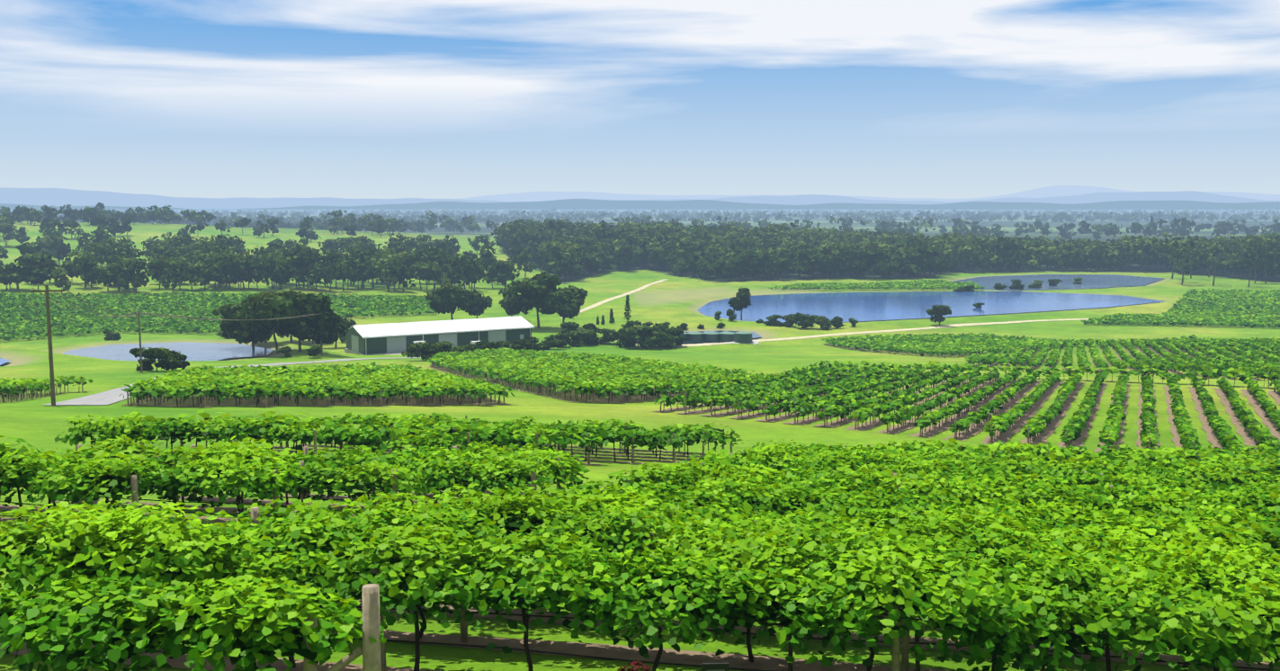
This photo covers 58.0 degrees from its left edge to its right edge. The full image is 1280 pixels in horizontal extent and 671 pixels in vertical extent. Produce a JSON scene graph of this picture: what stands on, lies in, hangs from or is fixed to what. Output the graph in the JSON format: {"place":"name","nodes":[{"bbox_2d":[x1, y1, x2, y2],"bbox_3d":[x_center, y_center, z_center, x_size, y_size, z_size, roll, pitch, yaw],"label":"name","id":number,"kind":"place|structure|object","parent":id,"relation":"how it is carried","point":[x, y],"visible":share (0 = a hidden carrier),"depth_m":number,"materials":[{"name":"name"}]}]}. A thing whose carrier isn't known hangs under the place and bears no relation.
{"place":"outdoors","nodes":[
{"label":"outdoors","id":0,"kind":"place"},
{"bbox_2d":[0,358,10,365],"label":"pond water","id":1,"kind":"structure","parent":0,"point":[3,361],"depth_m":193.37,"materials":[{"name":"blue liquid"}]},
{"bbox_2d":[62,341,273,360],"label":"pond water","id":2,"kind":"structure","parent":0,"point":[204,351],"depth_m":234.22,"materials":[{"name":"blue liquid"}]},
{"bbox_2d":[44,357,420,404],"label":"road","id":3,"kind":"structure","parent":0,"point":[109,397],"depth_m":102.58,"materials":[{"name":"grey asphalt"}]},
{"bbox_2d":[561,278,669,318],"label":"hill path","id":4,"kind":"structure","parent":0,"point":[612,299],"depth_m":429.33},
{"bbox_2d":[0,207,1279,670],"bbox_3d":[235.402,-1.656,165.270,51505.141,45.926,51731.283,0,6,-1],"label":"ground","id":5,"kind":"structure","parent":0,"point":[673,299],"depth_m":214.69,"materials":[{"name":"green plant"}]},
{"bbox_2d":[28,284,322,405],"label":"power line","id":6,"kind":"object","parent":5,"relation":"on","point":[51,370],"visible":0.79,"depth_m":80.68,"materials":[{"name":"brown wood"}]},
{"bbox_2d":[344,345,533,355],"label":"shed slab","id":7,"kind":"structure","parent":5,"relation":"on","point":[347,351],"depth_m":253.04,"materials":[{"name":"grey concrete"}]},
{"bbox_2d":[412,340,479,344],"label":"parked cars","id":8,"kind":"object","parent":7,"relation":"on","point":[472,342],"visible":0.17,"depth_m":253.53,"materials":[{"name":"white metal"}]},
{"bbox_2d":[346,327,531,354],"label":"shed walls","id":9,"kind":"structure","parent":5,"relation":"on","point":[376,345],"depth_m":257.49,"materials":[{"name":"green metal"}]},
{"bbox_2d":[351,330,523,352],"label":"shed doors","id":10,"kind":"structure","parent":9,"relation":"attached to","point":[396,344],"depth_m":255.88,"materials":[{"name":"grey metal"}]},
{"bbox_2d":[344,316,534,337],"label":"shed roof","id":11,"kind":"structure","parent":9,"relation":"on","point":[431,327],"depth_m":260.92,"materials":[{"name":"white metal"}]},
{"bbox_2d":[355,315,534,349],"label":"shed trim","id":12,"kind":"structure","parent":9,"relation":"attached to","point":[443,333],"depth_m":260.87,"materials":[{"name":"metal"}]},
{"bbox_2d":[0,202,1279,279],"bbox_3d":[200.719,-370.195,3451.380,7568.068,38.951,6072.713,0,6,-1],"label":"tree foliage","id":13,"kind":"object","parent":5,"relation":"on","point":[729,250],"visible":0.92,"depth_m":677.93,"materials":[{"name":"green plant"}]},
{"bbox_2d":[0,226,1279,370],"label":"tree foliage","id":14,"kind":"object","parent":5,"relation":"on","point":[276,261],"visible":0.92,"depth_m":397.06,"materials":[{"name":"green plant"}]},
{"bbox_2d":[0,278,1279,382],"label":"vine leaves","id":15,"kind":"object","parent":5,"relation":"on","point":[520,362],"visible":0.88,"depth_m":250.87,"materials":[{"name":"green plant"}]},
{"bbox_2d":[0,343,1279,670],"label":"soil","id":16,"kind":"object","parent":5,"relation":"on","point":[671,655],"visible":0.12,"depth_m":49.41,"materials":[{"name":"brown soil"}]},
{"bbox_2d":[51,444,1200,670],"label":"wooden posts","id":17,"kind":"object","parent":16,"relation":"in","point":[371,653],"visible":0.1,"depth_m":12.33,"materials":[{"name":"brown wood"}]},
{"bbox_2d":[0,488,1279,670],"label":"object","id":18,"kind":"object","parent":17,"relation":"attached to","point":[601,620],"visible":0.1,"depth_m":13.93,"materials":[{"name":"brown soil"}]},
{"bbox_2d":[0,474,1270,670],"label":"vine trunks","id":19,"kind":"object","parent":16,"relation":"in","point":[529,658],"visible":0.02,"depth_m":13.38,"materials":[{"name":"brown wood"}]},
{"bbox_2d":[0,414,1279,670],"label":"vine leaves","id":20,"kind":"object","parent":16,"relation":"attached to","point":[1074,560],"visible":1,"depth_m":13.61,"materials":[{"name":"green plant"}]},
{"bbox_2d":[0,367,1279,663],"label":"vine leaves","id":21,"kind":"object","parent":16,"relation":"attached to","point":[1263,458],"visible":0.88,"depth_m":81.78,"materials":[{"name":"green plant"}]},
{"bbox_2d":[0,341,1279,476],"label":"vineyard posts","id":22,"kind":"object","parent":16,"relation":"in","point":[536,439],"visible":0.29,"depth_m":90.65,"materials":[{"name":"brown wood"}]},
{"bbox_2d":[1,366,1279,462],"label":"vine trunks","id":23,"kind":"object","parent":16,"relation":"in","point":[368,398],"visible":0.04,"depth_m":88.74,"materials":[{"name":"brown wood"}]},
{"bbox_2d":[2,214,1279,371],"bbox_3d":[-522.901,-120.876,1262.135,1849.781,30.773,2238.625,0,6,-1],"label":"tree trunks","id":24,"kind":"object","parent":5,"relation":"on","point":[1157,264],"visible":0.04,"depth_m":547.65,"materials":[{"name":"brown plant"}]},
{"bbox_2d":[617,660,666,670],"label":"rose bush stems","id":25,"kind":"object","parent":5,"relation":"on","point":[635,666],"visible":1,"depth_m":11.39,"materials":[{"name":"green plant"}]},
{"bbox_2d":[677,331,753,343],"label":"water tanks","id":26,"kind":"object","parent":5,"relation":"on","point":[740,336],"visible":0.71,"depth_m":304.37,"materials":[{"name":"grey"}]},
{"bbox_2d":[701,662,729,670],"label":"variety sign","id":27,"kind":"object","parent":5,"relation":"on","point":[715,666],"visible":1,"depth_m":11.46,"materials":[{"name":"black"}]},
{"bbox_2d":[0,187,1279,207],"bbox_3d":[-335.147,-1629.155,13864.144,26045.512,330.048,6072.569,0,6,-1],"label":"mountains","id":28,"kind":"structure","parent":0,"point":[47,196],"depth_m":15748.26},
{"bbox_2d":[0,198,1279,210],"bbox_3d":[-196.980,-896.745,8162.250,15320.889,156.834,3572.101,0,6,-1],"label":"hills","id":29,"kind":"structure","parent":0,"point":[605,204],"depth_m":9727.08,"materials":[{"name":"blue"}]},
{"bbox_2d":[0,0,1279,198],"label":"sky","id":30,"kind":"structure","parent":0,"point":[345,99],"materials":[{"name":"blue"}]},
{"bbox_2d":[635,330,761,342],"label":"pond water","id":31,"kind":"structure","parent":0,"point":[755,335],"depth_m":324.17,"materials":[{"name":"blue liquid"}]},
{"bbox_2d":[456,185,1279,202],"bbox_3d":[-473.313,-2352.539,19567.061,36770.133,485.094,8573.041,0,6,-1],"label":"mountains","id":32,"kind":"structure","parent":0,"point":[1053,191],"depth_m":23538.79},
{"bbox_2d":[672,318,1088,347],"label":"dirt road","id":33,"kind":"structure","parent":0,"point":[840,334],"depth_m":330.27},
{"bbox_2d":[682,339,759,344],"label":"driveway","id":34,"kind":"structure","parent":33,"relation":"on","point":[756,341],"depth_m":299.21,"materials":[{"name":"beige gravel"}]},
{"bbox_2d":[698,291,1163,322],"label":"lake water","id":35,"kind":"structure","parent":0,"point":[845,307],"depth_m":417.88,"materials":[{"name":"blue liquid"}]},
{"bbox_2d":[953,274,1163,290],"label":"lake water","id":36,"kind":"structure","parent":0,"point":[1087,281],"depth_m":544.74,"materials":[{"name":"blue liquid"}]}
]}

